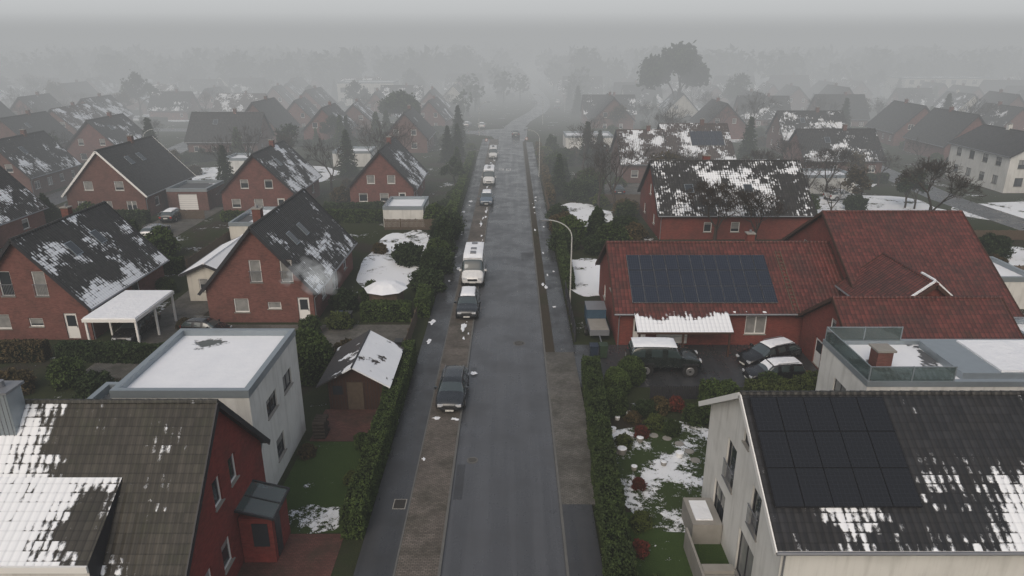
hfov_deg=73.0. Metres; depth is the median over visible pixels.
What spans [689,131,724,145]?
solar panels
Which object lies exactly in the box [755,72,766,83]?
brick house
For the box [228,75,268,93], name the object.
brick house
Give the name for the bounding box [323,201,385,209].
hedge
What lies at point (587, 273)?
snowy lawn
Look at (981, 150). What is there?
eaves and gutters
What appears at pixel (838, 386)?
windows
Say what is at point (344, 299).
shrub
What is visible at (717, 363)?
driveway
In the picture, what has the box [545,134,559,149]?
shrub
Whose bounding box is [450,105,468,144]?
conifer tree
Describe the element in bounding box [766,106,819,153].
walls
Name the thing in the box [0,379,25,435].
clad chimney
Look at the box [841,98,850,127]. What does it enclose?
conifer tree
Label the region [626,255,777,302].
solar panels
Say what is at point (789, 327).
walls
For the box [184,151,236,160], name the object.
hedge
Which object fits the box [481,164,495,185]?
white van
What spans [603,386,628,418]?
round bush
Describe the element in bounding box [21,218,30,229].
windows and doors
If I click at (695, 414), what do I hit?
shrub
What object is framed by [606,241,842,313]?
tiled roof
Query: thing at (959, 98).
brick house
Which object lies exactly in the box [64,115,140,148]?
eaves and gutters
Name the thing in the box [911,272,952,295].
snow on verge
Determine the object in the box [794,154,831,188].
bare tree
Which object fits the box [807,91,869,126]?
brick house
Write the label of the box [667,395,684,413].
shrub
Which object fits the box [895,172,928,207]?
garden tree
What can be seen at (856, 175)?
garden tree
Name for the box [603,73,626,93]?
brick house
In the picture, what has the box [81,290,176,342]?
carport
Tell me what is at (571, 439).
pavement
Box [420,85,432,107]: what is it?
walls
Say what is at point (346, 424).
terrace
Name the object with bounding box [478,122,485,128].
parked car
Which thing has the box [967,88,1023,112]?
brick house
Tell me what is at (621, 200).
shrub
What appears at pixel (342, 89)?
windows
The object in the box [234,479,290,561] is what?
porch
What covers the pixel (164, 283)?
shrub
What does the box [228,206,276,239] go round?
garage
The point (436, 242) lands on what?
shrub
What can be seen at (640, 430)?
shrub
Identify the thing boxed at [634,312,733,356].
porch roof
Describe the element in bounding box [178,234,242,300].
house annex
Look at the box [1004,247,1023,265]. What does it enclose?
snowy lawn
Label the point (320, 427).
log pile
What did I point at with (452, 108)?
shrub
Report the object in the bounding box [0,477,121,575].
dormer
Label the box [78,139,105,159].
windows and doors
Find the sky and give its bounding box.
[0,0,1023,47]
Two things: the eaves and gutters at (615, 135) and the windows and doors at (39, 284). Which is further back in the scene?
the eaves and gutters at (615, 135)
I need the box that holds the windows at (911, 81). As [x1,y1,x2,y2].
[908,80,976,87]
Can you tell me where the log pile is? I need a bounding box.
[312,414,329,438]
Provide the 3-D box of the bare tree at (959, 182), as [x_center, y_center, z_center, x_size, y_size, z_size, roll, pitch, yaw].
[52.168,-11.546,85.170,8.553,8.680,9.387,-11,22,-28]
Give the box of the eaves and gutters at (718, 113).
[688,104,747,126]
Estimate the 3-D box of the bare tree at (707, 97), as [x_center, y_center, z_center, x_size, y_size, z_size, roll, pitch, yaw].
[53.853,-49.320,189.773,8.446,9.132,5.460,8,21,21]
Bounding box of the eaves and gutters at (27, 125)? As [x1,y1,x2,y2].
[0,112,69,143]
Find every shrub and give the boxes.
[0,366,37,394]
[39,193,61,223]
[45,356,86,390]
[71,369,117,398]
[74,200,94,211]
[123,217,141,231]
[142,224,181,256]
[155,276,179,293]
[175,317,188,329]
[179,154,191,164]
[187,164,202,175]
[197,147,208,162]
[297,443,317,460]
[298,314,321,331]
[321,310,355,329]
[327,287,359,312]
[329,184,349,202]
[332,338,351,351]
[342,469,355,485]
[353,432,367,451]
[358,279,375,300]
[370,242,388,254]
[391,241,423,267]
[407,267,447,294]
[416,246,441,271]
[420,247,456,273]
[423,202,449,225]
[424,237,451,251]
[427,218,461,239]
[431,211,466,231]
[432,216,457,250]
[449,101,455,113]
[543,150,566,172]
[544,202,568,222]
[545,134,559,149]
[546,229,580,250]
[548,210,577,230]
[551,156,570,182]
[552,147,574,165]
[558,214,587,241]
[561,178,593,202]
[567,146,581,160]
[577,167,606,196]
[580,234,604,255]
[586,205,607,235]
[589,193,610,206]
[593,220,628,246]
[606,125,618,135]
[610,215,638,227]
[611,176,628,186]
[611,197,639,216]
[613,200,638,217]
[613,432,634,450]
[622,221,648,239]
[623,410,642,425]
[628,510,655,534]
[631,399,659,417]
[631,476,647,490]
[632,538,650,559]
[633,425,650,438]
[642,413,666,431]
[650,395,671,415]
[653,111,663,124]
[662,417,682,437]
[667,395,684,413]
[681,402,709,427]
[758,370,783,381]
[792,370,818,382]
[810,192,821,213]
[842,194,868,209]
[869,107,880,115]
[929,152,944,164]
[978,232,1017,258]
[989,252,1009,263]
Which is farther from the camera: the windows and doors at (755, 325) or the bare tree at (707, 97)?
the bare tree at (707, 97)
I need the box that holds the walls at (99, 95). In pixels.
[79,92,132,120]
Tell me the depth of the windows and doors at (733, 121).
161.89 m
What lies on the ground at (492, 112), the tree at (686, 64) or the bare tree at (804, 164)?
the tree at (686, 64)
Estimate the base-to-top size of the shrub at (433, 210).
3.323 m
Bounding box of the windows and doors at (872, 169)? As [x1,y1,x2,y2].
[812,165,875,172]
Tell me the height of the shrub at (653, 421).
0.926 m
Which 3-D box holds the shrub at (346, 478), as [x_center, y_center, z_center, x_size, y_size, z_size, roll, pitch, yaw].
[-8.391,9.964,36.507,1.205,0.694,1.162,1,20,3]
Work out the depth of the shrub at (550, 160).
120.59 m
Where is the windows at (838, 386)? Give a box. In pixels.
[834,379,845,390]
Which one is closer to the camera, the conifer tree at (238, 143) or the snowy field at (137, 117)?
the conifer tree at (238, 143)
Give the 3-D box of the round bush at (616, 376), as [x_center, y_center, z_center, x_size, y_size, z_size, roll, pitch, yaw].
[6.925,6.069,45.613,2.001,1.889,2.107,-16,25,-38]
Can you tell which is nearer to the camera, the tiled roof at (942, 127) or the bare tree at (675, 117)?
the tiled roof at (942, 127)
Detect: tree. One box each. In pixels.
[0,87,31,108]
[13,73,39,93]
[24,84,47,93]
[29,89,46,94]
[35,130,61,144]
[48,130,72,149]
[112,90,133,107]
[119,69,160,116]
[140,117,160,128]
[141,117,159,141]
[151,123,164,138]
[169,148,181,159]
[194,90,214,110]
[199,135,237,178]
[215,145,234,184]
[220,85,231,92]
[227,126,267,156]
[231,127,244,152]
[262,129,302,147]
[273,122,298,146]
[300,135,352,190]
[312,128,321,147]
[317,115,336,136]
[331,115,348,152]
[335,129,358,177]
[343,78,372,101]
[343,115,355,144]
[350,118,368,142]
[354,93,374,108]
[354,119,409,155]
[357,126,379,145]
[368,121,419,149]
[369,111,384,145]
[377,89,420,118]
[381,110,390,132]
[401,66,425,89]
[437,125,454,162]
[439,156,464,184]
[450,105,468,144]
[450,123,466,159]
[450,146,462,174]
[475,92,481,107]
[496,78,507,100]
[550,153,567,194]
[562,85,573,106]
[568,122,603,170]
[570,85,581,115]
[577,121,596,165]
[580,147,619,206]
[584,134,611,164]
[587,134,659,203]
[590,112,609,130]
[595,130,605,162]
[601,84,612,92]
[607,104,627,126]
[636,40,711,99]
[637,101,658,122]
[640,101,658,121]
[650,149,683,159]
[651,108,686,128]
[654,102,692,122]
[660,112,682,122]
[661,148,701,159]
[672,178,758,240]
[681,83,704,105]
[694,91,723,103]
[696,87,715,103]
[717,188,789,240]
[721,70,751,99]
[736,116,757,159]
[740,90,780,136]
[740,149,786,159]
[770,136,807,159]
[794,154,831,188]
[803,146,864,199]
[805,175,820,187]
[813,180,850,209]
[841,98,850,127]
[841,163,872,195]
[845,150,868,169]
[866,98,871,111]
[866,152,901,186]
[868,97,886,113]
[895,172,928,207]
[896,169,932,208]
[897,156,986,209]
[904,137,934,165]
[940,93,953,108]
[959,95,1000,116]
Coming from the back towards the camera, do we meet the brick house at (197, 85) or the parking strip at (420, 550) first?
the brick house at (197, 85)
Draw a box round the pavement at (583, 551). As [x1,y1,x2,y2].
[562,504,602,575]
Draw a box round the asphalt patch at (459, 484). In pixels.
[453,253,533,499]
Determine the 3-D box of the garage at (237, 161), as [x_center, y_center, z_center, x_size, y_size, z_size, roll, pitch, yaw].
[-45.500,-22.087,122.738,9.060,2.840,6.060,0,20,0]
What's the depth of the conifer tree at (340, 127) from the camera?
143.20 m
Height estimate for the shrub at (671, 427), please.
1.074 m
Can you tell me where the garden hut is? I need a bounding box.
[364,279,407,301]
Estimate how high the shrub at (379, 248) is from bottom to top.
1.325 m
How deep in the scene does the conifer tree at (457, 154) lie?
119.07 m
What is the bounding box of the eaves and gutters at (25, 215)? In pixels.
[0,166,48,225]
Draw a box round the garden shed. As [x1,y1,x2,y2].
[316,329,403,408]
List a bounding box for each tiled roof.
[0,111,73,142]
[0,130,80,177]
[0,167,47,223]
[0,399,218,575]
[8,201,167,308]
[80,95,133,116]
[85,113,143,144]
[94,135,194,195]
[184,112,262,141]
[248,188,355,292]
[251,140,321,192]
[321,103,356,128]
[378,137,427,188]
[380,85,422,101]
[403,106,435,138]
[429,87,450,107]
[582,94,636,113]
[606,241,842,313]
[616,129,666,164]
[650,160,815,215]
[659,123,735,159]
[689,99,727,122]
[739,390,1023,550]
[777,110,845,139]
[796,128,884,160]
[807,84,849,105]
[822,210,1022,316]
[832,296,1023,338]
[903,107,979,146]
[948,124,1023,156]
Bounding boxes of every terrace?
[310,409,376,440]
[868,340,1023,378]
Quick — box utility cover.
[392,499,406,508]
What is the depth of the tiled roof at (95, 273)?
56.96 m
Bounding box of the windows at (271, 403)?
[266,369,293,462]
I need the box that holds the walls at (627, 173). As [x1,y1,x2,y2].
[611,123,650,182]
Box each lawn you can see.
[192,166,339,181]
[283,442,360,532]
[356,230,429,286]
[561,203,612,226]
[571,258,599,296]
[612,421,708,531]
[627,512,728,575]
[816,195,943,212]
[951,201,1023,219]
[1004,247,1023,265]
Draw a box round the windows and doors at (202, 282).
[199,279,207,290]
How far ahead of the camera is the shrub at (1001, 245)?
73.86 m
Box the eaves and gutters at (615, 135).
[609,130,666,177]
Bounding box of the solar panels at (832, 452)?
[749,397,922,507]
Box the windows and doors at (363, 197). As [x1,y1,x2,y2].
[359,175,422,201]
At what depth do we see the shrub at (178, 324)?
55.42 m
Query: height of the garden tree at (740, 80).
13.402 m
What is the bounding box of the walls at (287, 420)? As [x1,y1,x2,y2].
[112,337,305,483]
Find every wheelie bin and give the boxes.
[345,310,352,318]
[394,338,403,345]
[589,342,598,356]
[599,342,607,357]
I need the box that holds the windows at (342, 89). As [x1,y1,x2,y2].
[340,88,378,102]
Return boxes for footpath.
[353,139,489,575]
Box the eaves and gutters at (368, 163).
[345,137,427,195]
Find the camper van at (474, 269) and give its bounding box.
[459,242,486,285]
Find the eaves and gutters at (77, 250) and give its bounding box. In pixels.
[0,202,169,338]
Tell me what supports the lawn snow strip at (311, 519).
on the lawn at (317, 479)
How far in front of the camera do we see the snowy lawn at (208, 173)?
121.30 m
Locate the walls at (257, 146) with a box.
[187,107,272,152]
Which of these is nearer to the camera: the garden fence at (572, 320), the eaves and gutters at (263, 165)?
the garden fence at (572, 320)
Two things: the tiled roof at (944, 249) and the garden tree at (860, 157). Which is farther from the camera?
the garden tree at (860, 157)
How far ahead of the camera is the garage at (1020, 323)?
50.48 m
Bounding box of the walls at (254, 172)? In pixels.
[221,138,319,210]
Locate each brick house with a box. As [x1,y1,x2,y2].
[0,81,25,105]
[0,101,15,117]
[10,91,62,114]
[18,75,61,95]
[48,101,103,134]
[53,75,85,82]
[58,79,101,105]
[85,74,119,97]
[117,77,156,92]
[123,84,149,113]
[147,88,201,119]
[148,72,188,90]
[152,82,179,90]
[188,77,224,96]
[197,85,225,108]
[211,90,268,111]
[216,73,233,86]
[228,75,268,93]
[245,95,300,142]
[261,75,275,89]
[267,82,295,108]
[283,80,304,98]
[286,94,318,127]
[288,75,307,88]
[298,85,340,109]
[309,78,332,94]
[340,75,382,80]
[345,97,373,132]
[359,74,389,79]
[365,88,394,115]
[414,71,430,95]
[420,95,453,126]
[424,74,439,91]
[443,81,469,103]
[444,71,483,95]
[454,75,473,98]
[513,68,531,86]
[557,78,562,96]
[562,76,602,101]
[585,92,635,128]
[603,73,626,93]
[613,80,638,93]
[620,85,662,108]
[625,76,638,81]
[657,88,698,117]
[661,73,677,96]
[667,80,710,100]
[691,82,727,105]
[712,74,755,91]
[729,88,763,107]
[733,92,790,127]
[754,80,778,95]
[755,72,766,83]
[768,73,810,92]
[774,82,810,109]
[805,78,834,99]
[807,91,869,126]
[829,73,862,81]
[837,78,873,102]
[851,75,881,95]
[864,98,929,145]
[879,71,895,91]
[885,85,935,107]
[920,80,947,96]
[929,90,978,111]
[936,83,984,100]
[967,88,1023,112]
[974,100,1023,130]
[979,78,1023,93]
[985,71,1010,79]
[999,74,1023,79]
[1003,86,1023,93]
[1016,90,1023,99]
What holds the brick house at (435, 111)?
on the ground at (492, 112)
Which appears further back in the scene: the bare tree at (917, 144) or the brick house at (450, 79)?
the brick house at (450, 79)
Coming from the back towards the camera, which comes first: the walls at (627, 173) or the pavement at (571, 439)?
the walls at (627, 173)
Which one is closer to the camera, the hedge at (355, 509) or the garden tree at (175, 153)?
the hedge at (355, 509)
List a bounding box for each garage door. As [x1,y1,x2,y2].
[178,194,198,209]
[569,139,595,148]
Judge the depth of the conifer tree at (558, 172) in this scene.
103.54 m
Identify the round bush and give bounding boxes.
[295,326,334,386]
[603,366,631,395]
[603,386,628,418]
[617,354,646,387]
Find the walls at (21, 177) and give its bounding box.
[0,128,78,195]
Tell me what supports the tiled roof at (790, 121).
on the eaves and gutters at (802, 120)
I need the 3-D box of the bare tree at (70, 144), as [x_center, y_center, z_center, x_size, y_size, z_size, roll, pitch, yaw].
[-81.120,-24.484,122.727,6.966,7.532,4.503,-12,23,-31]
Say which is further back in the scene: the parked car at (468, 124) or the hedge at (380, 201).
the parked car at (468, 124)
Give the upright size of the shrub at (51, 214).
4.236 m
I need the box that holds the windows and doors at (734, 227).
[643,184,739,232]
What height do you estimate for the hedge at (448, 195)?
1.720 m
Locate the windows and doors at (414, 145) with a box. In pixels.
[393,129,431,148]
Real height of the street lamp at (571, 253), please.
8.046 m
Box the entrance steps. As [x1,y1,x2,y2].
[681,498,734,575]
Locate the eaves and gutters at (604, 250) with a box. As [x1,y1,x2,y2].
[595,242,843,344]
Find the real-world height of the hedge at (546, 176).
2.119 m
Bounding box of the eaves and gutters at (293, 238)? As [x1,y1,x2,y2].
[197,189,357,318]
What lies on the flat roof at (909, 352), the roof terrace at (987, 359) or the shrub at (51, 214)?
the roof terrace at (987, 359)
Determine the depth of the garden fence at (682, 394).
44.77 m
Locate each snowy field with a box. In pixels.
[133,114,188,121]
[732,138,755,141]
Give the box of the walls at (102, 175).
[66,134,191,215]
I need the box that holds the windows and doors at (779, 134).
[771,126,780,147]
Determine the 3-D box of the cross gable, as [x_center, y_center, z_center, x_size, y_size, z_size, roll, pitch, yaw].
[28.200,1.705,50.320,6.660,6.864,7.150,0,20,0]
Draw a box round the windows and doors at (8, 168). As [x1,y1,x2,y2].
[4,164,74,189]
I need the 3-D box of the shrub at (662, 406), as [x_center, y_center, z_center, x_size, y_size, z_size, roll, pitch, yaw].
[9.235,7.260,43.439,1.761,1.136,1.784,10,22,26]
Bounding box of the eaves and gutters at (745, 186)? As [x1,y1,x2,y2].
[637,160,816,239]
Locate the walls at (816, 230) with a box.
[786,216,845,277]
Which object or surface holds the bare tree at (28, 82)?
on the ground at (492, 112)
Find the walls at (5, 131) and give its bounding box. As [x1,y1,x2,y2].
[0,108,67,146]
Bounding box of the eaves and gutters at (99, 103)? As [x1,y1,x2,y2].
[77,95,134,116]
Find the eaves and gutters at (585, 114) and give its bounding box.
[580,95,636,114]
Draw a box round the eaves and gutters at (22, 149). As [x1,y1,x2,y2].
[0,134,81,192]
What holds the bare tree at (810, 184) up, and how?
on the snowy lawn at (885, 203)
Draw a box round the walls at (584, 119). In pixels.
[581,91,634,124]
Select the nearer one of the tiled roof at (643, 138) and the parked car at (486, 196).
the parked car at (486, 196)
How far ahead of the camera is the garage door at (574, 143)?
147.36 m
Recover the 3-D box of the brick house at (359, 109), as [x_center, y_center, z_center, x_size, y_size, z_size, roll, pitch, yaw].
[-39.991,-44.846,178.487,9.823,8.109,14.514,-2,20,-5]
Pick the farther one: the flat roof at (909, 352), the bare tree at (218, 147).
the bare tree at (218, 147)
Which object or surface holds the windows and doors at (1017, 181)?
attached to the walls at (1007, 172)
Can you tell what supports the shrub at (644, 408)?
on the ground at (492, 112)
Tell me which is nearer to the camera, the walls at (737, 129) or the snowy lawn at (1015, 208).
the snowy lawn at (1015, 208)
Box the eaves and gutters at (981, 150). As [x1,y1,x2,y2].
[946,128,1023,166]
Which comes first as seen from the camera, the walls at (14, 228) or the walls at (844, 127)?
the walls at (14, 228)
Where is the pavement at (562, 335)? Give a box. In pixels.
[527,142,574,352]
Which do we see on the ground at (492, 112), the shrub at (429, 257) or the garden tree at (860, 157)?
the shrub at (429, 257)
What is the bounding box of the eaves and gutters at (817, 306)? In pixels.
[795,297,1023,337]
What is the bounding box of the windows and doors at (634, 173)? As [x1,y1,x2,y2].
[617,170,637,177]
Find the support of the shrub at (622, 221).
on the ground at (492, 112)
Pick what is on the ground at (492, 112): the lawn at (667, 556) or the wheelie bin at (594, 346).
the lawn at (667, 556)
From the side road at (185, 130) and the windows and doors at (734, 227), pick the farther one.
the side road at (185, 130)
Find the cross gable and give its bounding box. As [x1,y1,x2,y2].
[835,252,950,295]
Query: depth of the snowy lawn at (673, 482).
37.30 m
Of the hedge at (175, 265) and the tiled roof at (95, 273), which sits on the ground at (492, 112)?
the hedge at (175, 265)
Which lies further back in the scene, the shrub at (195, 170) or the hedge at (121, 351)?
the shrub at (195, 170)
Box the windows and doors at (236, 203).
[231,180,314,207]
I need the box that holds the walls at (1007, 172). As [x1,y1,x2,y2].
[945,122,1023,192]
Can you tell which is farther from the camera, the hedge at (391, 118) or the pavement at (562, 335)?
the hedge at (391, 118)
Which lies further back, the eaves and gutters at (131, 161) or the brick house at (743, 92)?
the brick house at (743, 92)
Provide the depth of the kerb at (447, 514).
37.39 m
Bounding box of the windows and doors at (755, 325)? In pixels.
[603,286,766,342]
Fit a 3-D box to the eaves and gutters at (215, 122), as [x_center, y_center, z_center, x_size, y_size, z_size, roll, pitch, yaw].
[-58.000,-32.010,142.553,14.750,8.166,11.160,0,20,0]
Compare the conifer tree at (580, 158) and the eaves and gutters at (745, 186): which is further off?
the conifer tree at (580, 158)
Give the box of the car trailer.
[584,301,610,341]
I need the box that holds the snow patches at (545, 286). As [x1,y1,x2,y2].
[532,197,555,306]
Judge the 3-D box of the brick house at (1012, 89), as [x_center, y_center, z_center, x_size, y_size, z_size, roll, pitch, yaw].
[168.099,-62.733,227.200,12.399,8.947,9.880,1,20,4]
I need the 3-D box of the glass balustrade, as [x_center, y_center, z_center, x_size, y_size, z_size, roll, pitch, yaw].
[19.975,3.440,36.894,4.310,0.850,5.110,0,20,0]
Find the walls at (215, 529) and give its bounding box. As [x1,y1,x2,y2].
[189,411,265,575]
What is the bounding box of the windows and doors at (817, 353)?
[813,318,836,366]
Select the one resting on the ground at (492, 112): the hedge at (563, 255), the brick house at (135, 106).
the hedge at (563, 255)
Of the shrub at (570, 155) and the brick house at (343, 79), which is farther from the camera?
the brick house at (343, 79)
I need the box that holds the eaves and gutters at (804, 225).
[779,211,1023,318]
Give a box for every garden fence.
[178,210,204,218]
[185,230,230,267]
[384,219,435,229]
[404,307,416,340]
[542,180,549,209]
[565,280,575,341]
[606,194,639,203]
[649,384,735,398]
[974,230,1023,239]
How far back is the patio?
31.11 m
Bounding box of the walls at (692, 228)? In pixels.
[639,153,811,239]
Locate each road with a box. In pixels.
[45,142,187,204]
[141,128,476,133]
[441,83,566,575]
[881,166,1023,229]
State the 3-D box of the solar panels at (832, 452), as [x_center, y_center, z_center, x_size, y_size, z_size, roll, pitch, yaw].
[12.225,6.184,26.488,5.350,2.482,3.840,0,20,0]
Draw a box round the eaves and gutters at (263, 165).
[216,141,322,194]
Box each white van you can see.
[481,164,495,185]
[488,144,497,158]
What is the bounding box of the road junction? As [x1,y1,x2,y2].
[476,127,527,141]
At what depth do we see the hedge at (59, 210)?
88.87 m
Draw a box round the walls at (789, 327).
[599,230,802,344]
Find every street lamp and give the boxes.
[524,129,539,176]
[540,219,572,301]
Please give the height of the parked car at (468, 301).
1.802 m
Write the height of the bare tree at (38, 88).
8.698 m
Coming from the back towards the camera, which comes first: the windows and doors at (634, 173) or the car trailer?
the windows and doors at (634, 173)
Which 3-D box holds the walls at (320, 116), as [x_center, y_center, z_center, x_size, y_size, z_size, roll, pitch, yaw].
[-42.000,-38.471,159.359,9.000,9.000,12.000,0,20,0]
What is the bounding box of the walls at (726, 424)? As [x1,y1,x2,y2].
[701,399,1023,575]
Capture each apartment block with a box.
[337,80,398,105]
[882,76,997,98]
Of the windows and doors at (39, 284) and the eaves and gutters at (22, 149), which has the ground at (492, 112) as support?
the eaves and gutters at (22, 149)
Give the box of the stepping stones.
[616,433,699,462]
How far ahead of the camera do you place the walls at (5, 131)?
129.34 m
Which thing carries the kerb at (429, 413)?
on the ground at (492, 112)
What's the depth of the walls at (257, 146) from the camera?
139.22 m
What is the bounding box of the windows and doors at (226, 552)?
[205,453,239,575]
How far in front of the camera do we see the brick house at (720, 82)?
268.06 m
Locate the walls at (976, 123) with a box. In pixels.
[904,105,982,159]
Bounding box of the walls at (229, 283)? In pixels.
[206,205,352,321]
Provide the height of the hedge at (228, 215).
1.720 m
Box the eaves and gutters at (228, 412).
[185,401,270,575]
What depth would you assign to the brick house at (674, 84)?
263.05 m
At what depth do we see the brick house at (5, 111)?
162.58 m
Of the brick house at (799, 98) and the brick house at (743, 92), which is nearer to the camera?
the brick house at (743, 92)
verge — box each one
[523,142,554,351]
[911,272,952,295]
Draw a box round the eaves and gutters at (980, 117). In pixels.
[903,108,985,150]
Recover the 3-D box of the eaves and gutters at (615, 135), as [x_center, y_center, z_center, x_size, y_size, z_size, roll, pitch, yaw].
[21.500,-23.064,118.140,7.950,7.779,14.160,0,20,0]
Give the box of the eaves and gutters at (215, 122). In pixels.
[184,112,275,150]
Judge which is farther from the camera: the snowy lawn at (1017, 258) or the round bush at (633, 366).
the snowy lawn at (1017, 258)
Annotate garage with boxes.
[166,180,223,209]
[226,153,250,173]
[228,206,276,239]
[332,146,376,166]
[382,196,428,226]
[563,131,613,148]
[803,168,855,193]
[989,256,1023,308]
[1015,319,1023,335]
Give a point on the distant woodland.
(273, 64)
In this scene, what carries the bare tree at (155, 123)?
on the ground at (492, 112)
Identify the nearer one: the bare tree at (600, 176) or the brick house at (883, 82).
the bare tree at (600, 176)
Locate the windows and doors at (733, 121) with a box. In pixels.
[715,118,736,123]
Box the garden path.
[232,325,409,345]
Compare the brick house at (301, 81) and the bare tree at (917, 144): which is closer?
the bare tree at (917, 144)
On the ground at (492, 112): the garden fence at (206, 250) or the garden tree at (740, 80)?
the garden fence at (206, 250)
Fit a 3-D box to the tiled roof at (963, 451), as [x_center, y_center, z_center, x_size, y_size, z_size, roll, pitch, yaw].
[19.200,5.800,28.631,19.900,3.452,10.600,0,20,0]
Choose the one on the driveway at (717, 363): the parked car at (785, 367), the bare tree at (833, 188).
the parked car at (785, 367)
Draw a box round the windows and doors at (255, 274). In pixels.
[234,260,347,319]
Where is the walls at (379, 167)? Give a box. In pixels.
[350,135,424,202]
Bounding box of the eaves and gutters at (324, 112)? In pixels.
[301,103,356,132]
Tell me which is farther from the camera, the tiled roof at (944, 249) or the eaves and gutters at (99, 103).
the eaves and gutters at (99, 103)
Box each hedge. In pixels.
[0,338,52,363]
[53,339,163,363]
[57,208,139,217]
[72,208,151,223]
[139,117,167,121]
[163,255,186,273]
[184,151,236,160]
[219,209,244,221]
[293,139,326,146]
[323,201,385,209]
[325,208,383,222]
[329,200,385,207]
[338,339,416,539]
[359,299,412,322]
[378,116,394,121]
[413,283,434,317]
[446,150,475,213]
[446,186,454,199]
[535,141,555,203]
[551,220,575,289]
[581,354,638,575]
[591,128,622,130]
[640,121,651,128]
[697,377,739,411]
[743,377,817,390]
[865,172,889,183]
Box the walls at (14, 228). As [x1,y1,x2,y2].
[0,211,45,247]
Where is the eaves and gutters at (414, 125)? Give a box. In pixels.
[387,109,435,146]
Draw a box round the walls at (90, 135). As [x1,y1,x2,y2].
[67,111,112,162]
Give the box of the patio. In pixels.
[237,534,342,575]
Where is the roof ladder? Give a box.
[774,251,799,310]
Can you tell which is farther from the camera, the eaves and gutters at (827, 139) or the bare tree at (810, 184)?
the eaves and gutters at (827, 139)
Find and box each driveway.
[86,290,208,377]
[141,207,222,236]
[574,345,817,386]
[601,183,640,203]
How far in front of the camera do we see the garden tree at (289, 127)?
126.84 m
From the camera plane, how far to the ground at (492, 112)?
102.17 m
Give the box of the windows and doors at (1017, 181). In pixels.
[953,147,1023,185]
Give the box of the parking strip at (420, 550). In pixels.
[395,139,497,575]
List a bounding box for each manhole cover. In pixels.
[467,457,477,463]
[513,341,524,345]
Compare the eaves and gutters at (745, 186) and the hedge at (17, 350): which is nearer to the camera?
the hedge at (17, 350)
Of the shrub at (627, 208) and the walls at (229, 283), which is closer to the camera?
the walls at (229, 283)
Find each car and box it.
[111,310,160,342]
[140,223,170,235]
[159,208,185,221]
[180,315,231,327]
[434,365,468,411]
[454,286,480,318]
[463,121,471,127]
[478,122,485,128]
[478,189,494,205]
[511,130,519,137]
[610,184,624,195]
[625,337,703,377]
[736,336,802,365]
[742,356,806,381]
[823,188,855,200]
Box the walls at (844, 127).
[783,123,881,173]
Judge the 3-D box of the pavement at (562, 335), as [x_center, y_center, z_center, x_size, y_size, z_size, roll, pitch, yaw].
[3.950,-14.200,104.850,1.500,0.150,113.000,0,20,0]
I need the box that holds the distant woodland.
[0,42,1023,119]
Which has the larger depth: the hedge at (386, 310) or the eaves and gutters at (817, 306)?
the hedge at (386, 310)
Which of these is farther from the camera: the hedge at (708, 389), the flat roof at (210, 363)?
the hedge at (708, 389)
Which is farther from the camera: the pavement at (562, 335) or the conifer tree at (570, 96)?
the conifer tree at (570, 96)
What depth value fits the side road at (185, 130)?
179.05 m
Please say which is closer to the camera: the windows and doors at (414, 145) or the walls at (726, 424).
the walls at (726, 424)
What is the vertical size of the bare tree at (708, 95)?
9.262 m
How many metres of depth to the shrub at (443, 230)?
75.96 m
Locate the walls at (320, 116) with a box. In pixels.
[303,100,355,139]
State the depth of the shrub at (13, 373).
45.60 m
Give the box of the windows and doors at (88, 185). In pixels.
[78,181,160,209]
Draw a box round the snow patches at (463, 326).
[422,160,494,460]
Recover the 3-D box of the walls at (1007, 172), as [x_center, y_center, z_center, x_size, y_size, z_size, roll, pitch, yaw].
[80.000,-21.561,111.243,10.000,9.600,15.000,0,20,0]
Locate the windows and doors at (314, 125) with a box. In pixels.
[312,123,333,138]
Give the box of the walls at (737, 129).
[690,96,745,138]
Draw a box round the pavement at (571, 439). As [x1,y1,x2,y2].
[546,352,594,505]
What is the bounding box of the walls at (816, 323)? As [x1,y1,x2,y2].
[799,302,839,369]
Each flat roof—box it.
[87,382,117,398]
[109,328,295,397]
[822,339,1023,386]
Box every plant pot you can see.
[617,445,626,455]
[631,464,637,470]
[636,435,643,442]
[660,460,666,465]
[676,450,683,457]
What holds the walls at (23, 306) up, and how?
on the ground at (492, 112)
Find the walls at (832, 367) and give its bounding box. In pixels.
[815,345,1023,390]
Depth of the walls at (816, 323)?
49.64 m
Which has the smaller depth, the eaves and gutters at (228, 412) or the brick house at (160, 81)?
the eaves and gutters at (228, 412)
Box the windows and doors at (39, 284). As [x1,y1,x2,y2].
[0,271,138,337]
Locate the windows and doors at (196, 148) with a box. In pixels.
[194,131,262,151]
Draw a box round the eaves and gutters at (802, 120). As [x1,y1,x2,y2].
[765,111,847,140]
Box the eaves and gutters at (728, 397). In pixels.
[698,392,1023,575]
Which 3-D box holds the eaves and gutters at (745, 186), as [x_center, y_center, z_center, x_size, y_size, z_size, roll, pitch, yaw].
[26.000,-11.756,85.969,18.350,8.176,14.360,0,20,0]
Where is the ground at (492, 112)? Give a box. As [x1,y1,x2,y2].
[0,46,1023,575]
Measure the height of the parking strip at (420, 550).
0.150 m
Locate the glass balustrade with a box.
[825,326,957,380]
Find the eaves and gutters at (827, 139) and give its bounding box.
[783,129,886,161]
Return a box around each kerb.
[393,141,489,575]
[437,139,498,575]
[522,142,569,575]
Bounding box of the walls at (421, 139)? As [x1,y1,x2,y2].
[383,104,433,152]
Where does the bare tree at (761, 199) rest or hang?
on the ground at (492, 112)
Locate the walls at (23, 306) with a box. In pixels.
[0,204,164,339]
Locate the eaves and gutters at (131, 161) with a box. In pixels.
[61,136,195,208]
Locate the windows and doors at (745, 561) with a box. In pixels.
[714,433,761,575]
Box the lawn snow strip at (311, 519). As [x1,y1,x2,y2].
[288,504,339,533]

